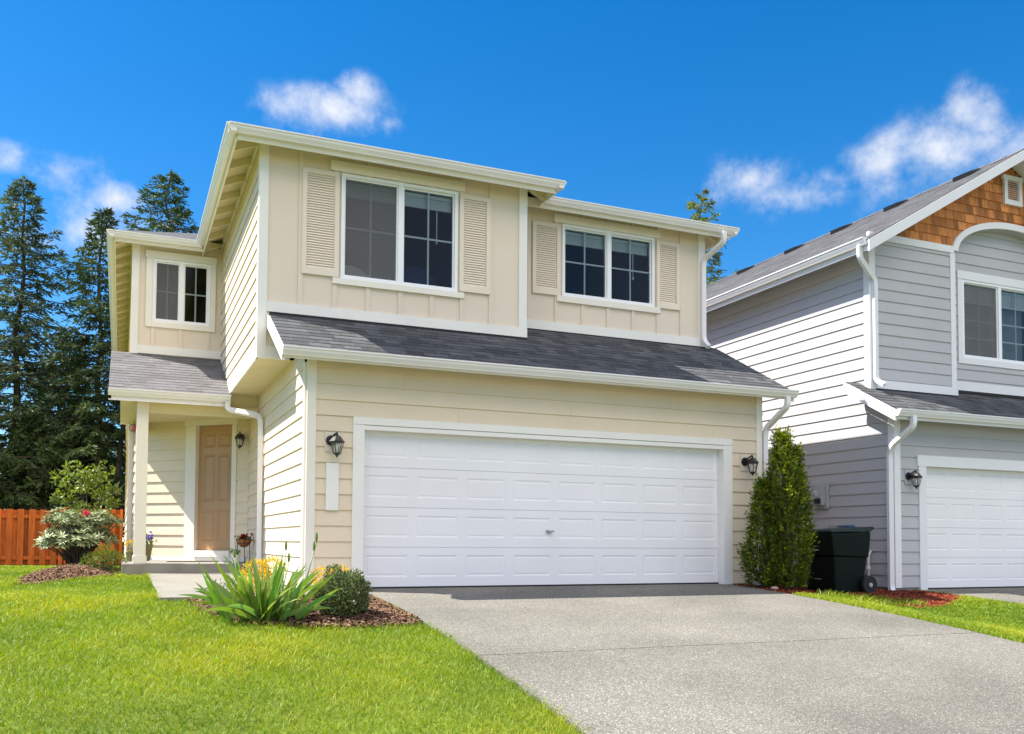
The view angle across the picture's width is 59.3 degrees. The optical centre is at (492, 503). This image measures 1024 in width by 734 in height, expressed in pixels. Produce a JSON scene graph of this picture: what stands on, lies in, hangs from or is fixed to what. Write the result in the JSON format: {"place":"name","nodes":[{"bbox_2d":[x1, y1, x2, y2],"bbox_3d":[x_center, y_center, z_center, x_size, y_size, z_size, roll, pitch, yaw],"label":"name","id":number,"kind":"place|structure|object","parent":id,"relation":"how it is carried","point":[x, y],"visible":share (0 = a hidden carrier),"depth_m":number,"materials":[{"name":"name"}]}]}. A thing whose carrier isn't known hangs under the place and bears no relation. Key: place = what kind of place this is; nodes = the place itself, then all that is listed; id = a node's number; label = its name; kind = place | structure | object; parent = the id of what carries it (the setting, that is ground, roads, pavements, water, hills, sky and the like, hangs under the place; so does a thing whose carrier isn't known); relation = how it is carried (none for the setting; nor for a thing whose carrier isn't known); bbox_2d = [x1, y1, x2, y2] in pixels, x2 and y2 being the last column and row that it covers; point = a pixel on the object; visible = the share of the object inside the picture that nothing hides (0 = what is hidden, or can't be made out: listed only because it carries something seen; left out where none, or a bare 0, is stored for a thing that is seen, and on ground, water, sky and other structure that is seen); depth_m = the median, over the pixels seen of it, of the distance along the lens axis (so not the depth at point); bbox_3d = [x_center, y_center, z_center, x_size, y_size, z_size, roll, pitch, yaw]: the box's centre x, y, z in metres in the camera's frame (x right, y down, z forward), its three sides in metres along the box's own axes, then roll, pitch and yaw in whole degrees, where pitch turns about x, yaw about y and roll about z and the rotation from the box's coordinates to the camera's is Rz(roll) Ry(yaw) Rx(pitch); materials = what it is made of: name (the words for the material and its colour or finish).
{"place":"outdoors","nodes":[
{"label":"outdoors","id":0,"kind":"place"},
{"bbox_2d":[0,565,118,567],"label":"grass","id":1,"kind":"structure","parent":0,"point":[22,566],"depth_m":15.82,"materials":[{"name":"green plant"}]},
{"bbox_2d":[166,561,218,561],"bbox_3d":[-4.582,0.876,13.736,0.750,0.012,0.240,1,-3,-22],"label":"doormat","id":2,"kind":"object","parent":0,"point":[191,561],"visible":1,"depth_m":13.62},
{"bbox_2d":[148,573,302,601],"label":"walkway","id":3,"kind":"structure","parent":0,"point":[173,586],"depth_m":10.47,"materials":[{"name":"concrete"}]},
{"bbox_2d":[0,543,1023,733],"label":"lawn","id":4,"kind":"structure","parent":0,"point":[136,700],"depth_m":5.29,"materials":[{"name":"plant"}]},
{"bbox_2d":[0,357,62,559],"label":"conifer","id":5,"kind":"object","parent":4,"relation":"on","point":[7,457],"visible":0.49,"depth_m":23.59,"materials":[{"name":"green plant"}]},
{"bbox_2d":[0,509,63,564],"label":"board fence","id":6,"kind":"object","parent":4,"relation":"on","point":[20,529],"visible":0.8,"depth_m":22.09,"materials":[{"name":"brown wood"}]},
{"bbox_2d":[0,409,95,565],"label":"conifer","id":7,"kind":"object","parent":4,"relation":"on","point":[39,419],"visible":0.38,"depth_m":24.29,"materials":[{"name":"green plant"}]},
{"bbox_2d":[0,175,123,534],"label":"conifer","id":8,"kind":"object","parent":4,"relation":"on","point":[12,343],"visible":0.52,"depth_m":25.60,"materials":[{"name":"green plant"}]},
{"bbox_2d":[2,326,123,562],"bbox_3d":[-13.961,-1.824,29.427,5.357,8.040,5.688,0,-2,8],"label":"conifer","id":9,"kind":"object","parent":4,"relation":"on","point":[53,407],"visible":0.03,"depth_m":29.11,"materials":[{"name":"green plant"}]},
{"bbox_2d":[4,207,125,508],"bbox_3d":[-11.140,-3.437,25.728,5.066,10.327,5.167,-2,-3,45],"label":"conifer","id":10,"kind":"object","parent":4,"relation":"on","point":[94,310],"visible":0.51,"depth_m":25.23,"materials":[{"name":"green plant"}]},
{"bbox_2d":[15,561,120,584],"bbox_3d":[-5.947,0.954,12.784,1.305,0.185,5.535,1,-3,-22],"label":"mulch bed","id":11,"kind":"object","parent":4,"relation":"on","point":[63,574],"visible":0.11,"depth_m":11.38,"materials":[{"name":"brown wood"}]},
{"bbox_2d":[32,506,123,563],"bbox_3d":[-6.304,0.535,13.715,1.339,1.026,0.947,1,-3,-22],"label":"rhododendron","id":12,"kind":"object","parent":11,"relation":"on","point":[77,536],"visible":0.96,"depth_m":13.58,"materials":[{"name":"green plant"}]},
{"bbox_2d":[48,460,123,527],"bbox_3d":[-6.890,0.168,15.119,1.094,1.882,1.227,-1,-3,21],"label":"tall shrub","id":13,"kind":"object","parent":11,"relation":"on","point":[103,500],"visible":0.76,"depth_m":15.00,"materials":[{"name":"green plant"}]},
{"bbox_2d":[78,544,127,572],"bbox_3d":[-5.470,0.767,12.647,0.676,0.471,0.466,1,-3,-22],"label":"shrub","id":14,"kind":"object","parent":11,"relation":"on","point":[111,556],"visible":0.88,"depth_m":12.62,"materials":[{"name":"green plant"}]},
{"bbox_2d":[49,398,125,560],"bbox_3d":[-12.157,-0.611,26.545,4.408,5.212,4.434,1,-3,-22],"label":"conifer","id":15,"kind":"object","parent":4,"relation":"on","point":[114,464],"visible":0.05,"depth_m":26.55,"materials":[{"name":"green plant"}]},
{"bbox_2d":[63,507,122,564],"bbox_3d":[-10.077,0.875,22.702,1.345,1.570,0.091,1,-3,-22],"label":"board fence","id":16,"kind":"object","parent":4,"relation":"on","point":[118,531],"visible":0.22,"depth_m":22.89,"materials":[{"name":"brown wood"}]},
{"bbox_2d":[64,312,125,509],"bbox_3d":[-10.466,-1.885,25.384,3.022,7.212,2.776,1,-3,-22],"label":"conifer","id":17,"kind":"object","parent":4,"relation":"on","point":[120,440],"visible":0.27,"depth_m":24.99,"materials":[{"name":"green plant"}]},
{"bbox_2d":[78,440,125,521],"bbox_3d":[-11.986,-0.250,27.881,3.359,4.136,2.726,-1,-3,25],"label":"broadleaf tree","id":18,"kind":"object","parent":4,"relation":"on","point":[113,476],"visible":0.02,"depth_m":27.66,"materials":[{"name":"green plant"}]},
{"bbox_2d":[85,169,199,318],"bbox_3d":[-11.209,-4.872,31.307,6.020,13.664,5.037,0,-2,3],"label":"conifer","id":19,"kind":"object","parent":4,"relation":"on","point":[180,216],"visible":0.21,"depth_m":31.07,"materials":[{"name":"green plant"}]},
{"bbox_2d":[185,595,421,629],"bbox_3d":[-1.767,0.973,8.139,1.935,0.198,1.980,1,-3,-22],"label":"mulch bed","id":20,"kind":"object","parent":4,"relation":"on","point":[416,623],"visible":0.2,"depth_m":7.57,"materials":[{"name":"brown wood"}]},
{"bbox_2d":[203,578,236,611],"bbox_3d":[-2.300,0.796,7.774,0.381,0.329,0.370,1,-3,-22],"label":"candytuft","id":21,"kind":"object","parent":20,"relation":"on","point":[221,585],"visible":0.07,"depth_m":7.80,"materials":[{"name":"white plant"}]},
{"bbox_2d":[180,531,339,622],"bbox_3d":[-1.956,0.606,7.516,1.293,0.773,1.161,1,-3,-22],"label":"iris","id":22,"kind":"object","parent":20,"relation":"on","point":[278,600],"visible":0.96,"depth_m":7.45,"materials":[{"name":"green plant"}]},
{"bbox_2d":[241,555,286,594],"bbox_3d":[-2.211,0.713,8.697,0.463,0.451,0.321,1,-3,-22],"label":"golden shrub","id":23,"kind":"object","parent":20,"relation":"on","point":[260,562],"visible":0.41,"depth_m":8.67,"materials":[{"name":"yellow plant"}]},
{"bbox_2d":[310,564,352,583],"bbox_3d":[-1.556,0.770,8.928,0.532,0.371,0.302,1,-3,-22],"label":"golden shrub","id":24,"kind":"object","parent":20,"relation":"on","point":[322,569],"visible":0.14,"depth_m":8.88,"materials":[{"name":"yellow plant"}]},
{"bbox_2d":[312,564,372,616],"bbox_3d":[-1.314,0.756,7.828,0.460,0.488,0.495,-1,-3,25],"label":"boxwood","id":25,"kind":"object","parent":20,"relation":"on","point":[351,599],"visible":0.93,"depth_m":7.74,"materials":[{"name":"green plant"}]},
{"bbox_2d":[106,121,798,588],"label":"cream house","id":26,"kind":"structure","parent":4,"relation":"on","point":[526,391],"depth_m":11.46,"materials":[{"name":"beige wood"}]},
{"bbox_2d":[124,539,133,560],"bbox_3d":[-5.495,0.702,13.660,0.169,0.342,0.165,0,-2,2],"label":"flower pot","id":27,"kind":"object","parent":26,"relation":"on","point":[129,554],"visible":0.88,"depth_m":13.62,"materials":[{"name":"yellow ceramic"}]},
{"bbox_2d":[129,424,135,431],"bbox_3d":[-5.374,-1.173,13.466,0.083,0.200,0.103,-1,-3,30],"label":"hanging ornament","id":28,"kind":"object","parent":26,"relation":"hanging from","point":[133,427],"visible":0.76,"depth_m":13.44,"materials":[{"name":"red metal"}]},
{"bbox_2d":[146,531,156,560],"bbox_3d":[-5.447,0.659,14.171,0.305,0.471,0.307,1,-3,-22],"label":"flower pot","id":29,"kind":"object","parent":26,"relation":"on","point":[149,547],"visible":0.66,"depth_m":14.15,"materials":[{"name":"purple ceramic"}]},
{"bbox_2d":[152,258,210,326],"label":"window","id":30,"kind":"structure","parent":26,"relation":"in","point":[181,290],"depth_m":14.25,"materials":[{"name":"white plastic"}]},
{"bbox_2d":[197,425,231,549],"bbox_3d":[-4.454,-0.264,14.499,0.717,2.014,0.016,-1,-3,22],"label":"front door","id":31,"kind":"structure","parent":26,"relation":"in","point":[215,442],"depth_m":14.51,"materials":[{"name":"brown wood"}]},
{"bbox_2d":[229,546,240,562],"bbox_3d":[-3.759,0.736,13.124,0.206,0.250,0.204,1,-3,-22],"label":"flower pot","id":32,"kind":"object","parent":26,"relation":"on","point":[238,556],"visible":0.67,"depth_m":13.07,"materials":[{"name":"white ceramic"}]},
{"bbox_2d":[234,431,246,448],"bbox_3d":[-3.978,-1.008,14.151,0.201,0.292,0.191,-1,-3,22],"label":"wall lantern","id":33,"kind":"object","parent":26,"relation":"attached to","point":[241,436],"depth_m":14.14,"materials":[{"name":"black metal"}]},
{"bbox_2d":[236,539,251,562],"bbox_3d":[-3.712,0.699,13.409,0.240,0.351,0.241,1,-3,-22],"label":"plant stand","id":34,"kind":"object","parent":26,"relation":"on","point":[244,543],"visible":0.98,"depth_m":13.34,"materials":[{"name":"metal"}]},
{"bbox_2d":[234,533,252,539],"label":"red flowers","id":35,"kind":"object","parent":34,"relation":"in","point":[243,536],"visible":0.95,"depth_m":13.38,"materials":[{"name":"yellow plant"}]},
{"bbox_2d":[325,463,338,510],"bbox_3d":[-1.771,-0.191,9.918,0.142,0.524,0.030,1,-3,-22],"label":"wall plate","id":36,"kind":"object","parent":26,"relation":"attached to","point":[332,487],"depth_m":9.90,"materials":[{"name":"white plastic"}]},
{"bbox_2d":[325,432,344,456],"bbox_3d":[-1.723,-0.653,9.860,0.201,0.292,0.191,1,-3,-22],"label":"wall lantern","id":37,"kind":"object","parent":26,"relation":"attached to","point":[333,440],"depth_m":9.87,"materials":[{"name":"black metal"}]},
{"bbox_2d":[340,173,457,335],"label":"window","id":38,"kind":"structure","parent":26,"relation":"in","point":[387,227],"depth_m":11.18,"materials":[{"name":"white plastic"}]},
{"bbox_2d":[404,266,437,285],"bbox_3d":[-1.037,-2.836,11.885,0.720,0.620,0.425,1,-3,-22],"label":"armchair","id":39,"kind":"object","parent":26,"relation":"in","point":[415,274],"visible":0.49,"depth_m":11.74,"materials":[{"name":"blue fabric"}]},
{"bbox_2d":[436,211,437,244],"bbox_3d":[-0.715,-3.555,11.516,0.024,0.470,0.024,-2,-3,45],"label":"blind cord","id":40,"kind":"object","parent":26,"relation":"hanging from","point":[436,228],"visible":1,"depth_m":11.51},
{"bbox_2d":[363,431,718,588],"bbox_3d":[0.767,0.097,11.079,4.877,1.854,0.098,1,-3,-22],"label":"garage door","id":41,"kind":"structure","parent":26,"relation":"in","point":[441,511],"depth_m":10.98,"materials":[{"name":"white metal"}]},
{"bbox_2d":[562,224,654,306],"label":"window","id":42,"kind":"structure","parent":26,"relation":"in","point":[597,263],"depth_m":13.74,"materials":[{"name":"white plastic"}]},
{"bbox_2d":[740,455,758,475],"bbox_3d":[3.450,-0.519,12.001,0.201,0.292,0.191,1,-3,-22],"label":"wall lantern","id":43,"kind":"object","parent":26,"relation":"attached to","point":[747,462],"depth_m":12.03,"materials":[{"name":"black metal"}]},
{"bbox_2d":[685,188,740,284],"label":"conifer","id":44,"kind":"object","parent":4,"relation":"on","point":[691,205],"visible":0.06,"depth_m":41.01,"materials":[{"name":"green plant"}]},
{"bbox_2d":[704,148,1023,590],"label":"grey house","id":45,"kind":"structure","parent":4,"relation":"on","point":[887,342],"depth_m":14.16,"materials":[{"name":"grey wood"}]},
{"bbox_2d":[808,482,828,508],"bbox_3d":[5.225,-0.135,14.463,0.190,0.420,0.330,1,-3,-22],"label":"electric meter","id":46,"kind":"object","parent":45,"relation":"attached to","point":[820,491],"visible":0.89,"depth_m":14.38,"materials":[{"name":"grey"}]},
{"bbox_2d":[837,525,854,527],"bbox_3d":[5.473,0.467,13.909,0.118,0.275,0.244,1,-3,-22],"label":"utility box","id":47,"kind":"object","parent":45,"relation":"attached to","point":[840,526],"visible":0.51,"depth_m":13.86,"materials":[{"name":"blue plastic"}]},
{"bbox_2d":[866,550,871,575],"bbox_3d":[5.653,1.013,13.469,0.128,0.649,0.061,2,-3,-40],"label":"standpipe","id":48,"kind":"object","parent":45,"relation":"attached to","point":[868,567],"visible":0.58,"depth_m":13.44,"materials":[{"name":"grey plastic"}]},
{"bbox_2d":[904,470,921,488],"bbox_3d":[6.187,-0.361,13.173,0.201,0.292,0.191,1,-3,-22],"label":"wall lantern","id":49,"kind":"object","parent":45,"relation":"attached to","point":[909,475],"depth_m":13.20,"materials":[{"name":"black metal"}]},
{"bbox_2d":[903,279,1023,364],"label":"window","id":50,"kind":"structure","parent":45,"relation":"in","point":[993,314],"depth_m":14.97,"materials":[{"name":"white plastic"}]},
{"bbox_2d":[926,467,1023,588],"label":"garage door","id":51,"kind":"structure","parent":45,"relation":"in","point":[975,518],"depth_m":13.90,"materials":[{"name":"white metal"}]},
{"bbox_2d":[0,0,1023,541],"label":"sky","id":52,"kind":"structure","parent":0,"point":[802,121],"materials":[{"name":"blue"}]},
{"bbox_2d":[369,584,977,657],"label":"driveway","id":53,"kind":"structure","parent":0,"point":[506,620],"depth_m":8.55,"materials":[{"name":"grey concrete"}]},
{"bbox_2d":[477,633,1023,733],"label":"driveway","id":54,"kind":"structure","parent":0,"point":[966,683],"depth_m":6.04,"materials":[{"name":"grey concrete"}]},
{"bbox_2d":[817,588,928,605],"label":"grass","id":55,"kind":"structure","parent":0,"point":[856,597],"depth_m":11.12,"materials":[{"name":"green plant"}]},
{"bbox_2d":[731,584,1023,642],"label":"grass","id":56,"kind":"structure","parent":0,"point":[1001,618],"depth_m":10.23,"materials":[{"name":"green plant"}]},
{"bbox_2d":[733,583,962,607],"bbox_3d":[4.439,1.254,13.149,3.465,0.265,4.815,1,-3,-22],"label":"mulch bed","id":57,"kind":"object","parent":56,"relation":"on","point":[918,606],"visible":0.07,"depth_m":11.89,"materials":[{"name":"brown wood"}]},
{"bbox_2d":[736,471,787,586],"bbox_3d":[3.517,0.319,11.556,0.671,1.502,0.700,1,-3,-22],"label":"arborvitae","id":58,"kind":"object","parent":57,"relation":"on","point":[761,488],"visible":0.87,"depth_m":11.47,"materials":[{"name":"green plant"}]},
{"bbox_2d":[755,425,819,588],"bbox_3d":[3.764,0.031,11.525,0.850,2.139,0.794,1,-3,-22],"label":"arborvitae","id":59,"kind":"object","parent":57,"relation":"on","point":[791,486],"visible":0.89,"depth_m":11.38,"materials":[{"name":"green plant"}]},
{"bbox_2d":[793,534,806,587],"bbox_3d":[4.822,0.856,13.445,0.630,0.810,0.510,1,-3,-22],"label":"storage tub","id":60,"kind":"object","parent":57,"relation":"on","point":[795,564],"visible":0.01,"depth_m":13.42,"materials":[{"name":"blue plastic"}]},
{"bbox_2d":[799,527,876,592],"bbox_3d":[4.801,0.781,12.572,0.842,0.930,0.741,1,-3,-22],"label":"wheelie bin","id":61,"kind":"object","parent":57,"relation":"on","point":[838,563],"visible":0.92,"depth_m":12.30,"materials":[{"name":"green plastic"}]},
{"bbox_2d":[921,587,1023,603],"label":"driveway","id":62,"kind":"structure","parent":0,"point":[1012,595],"depth_m":12.99,"materials":[{"name":"grey concrete"}]}
]}

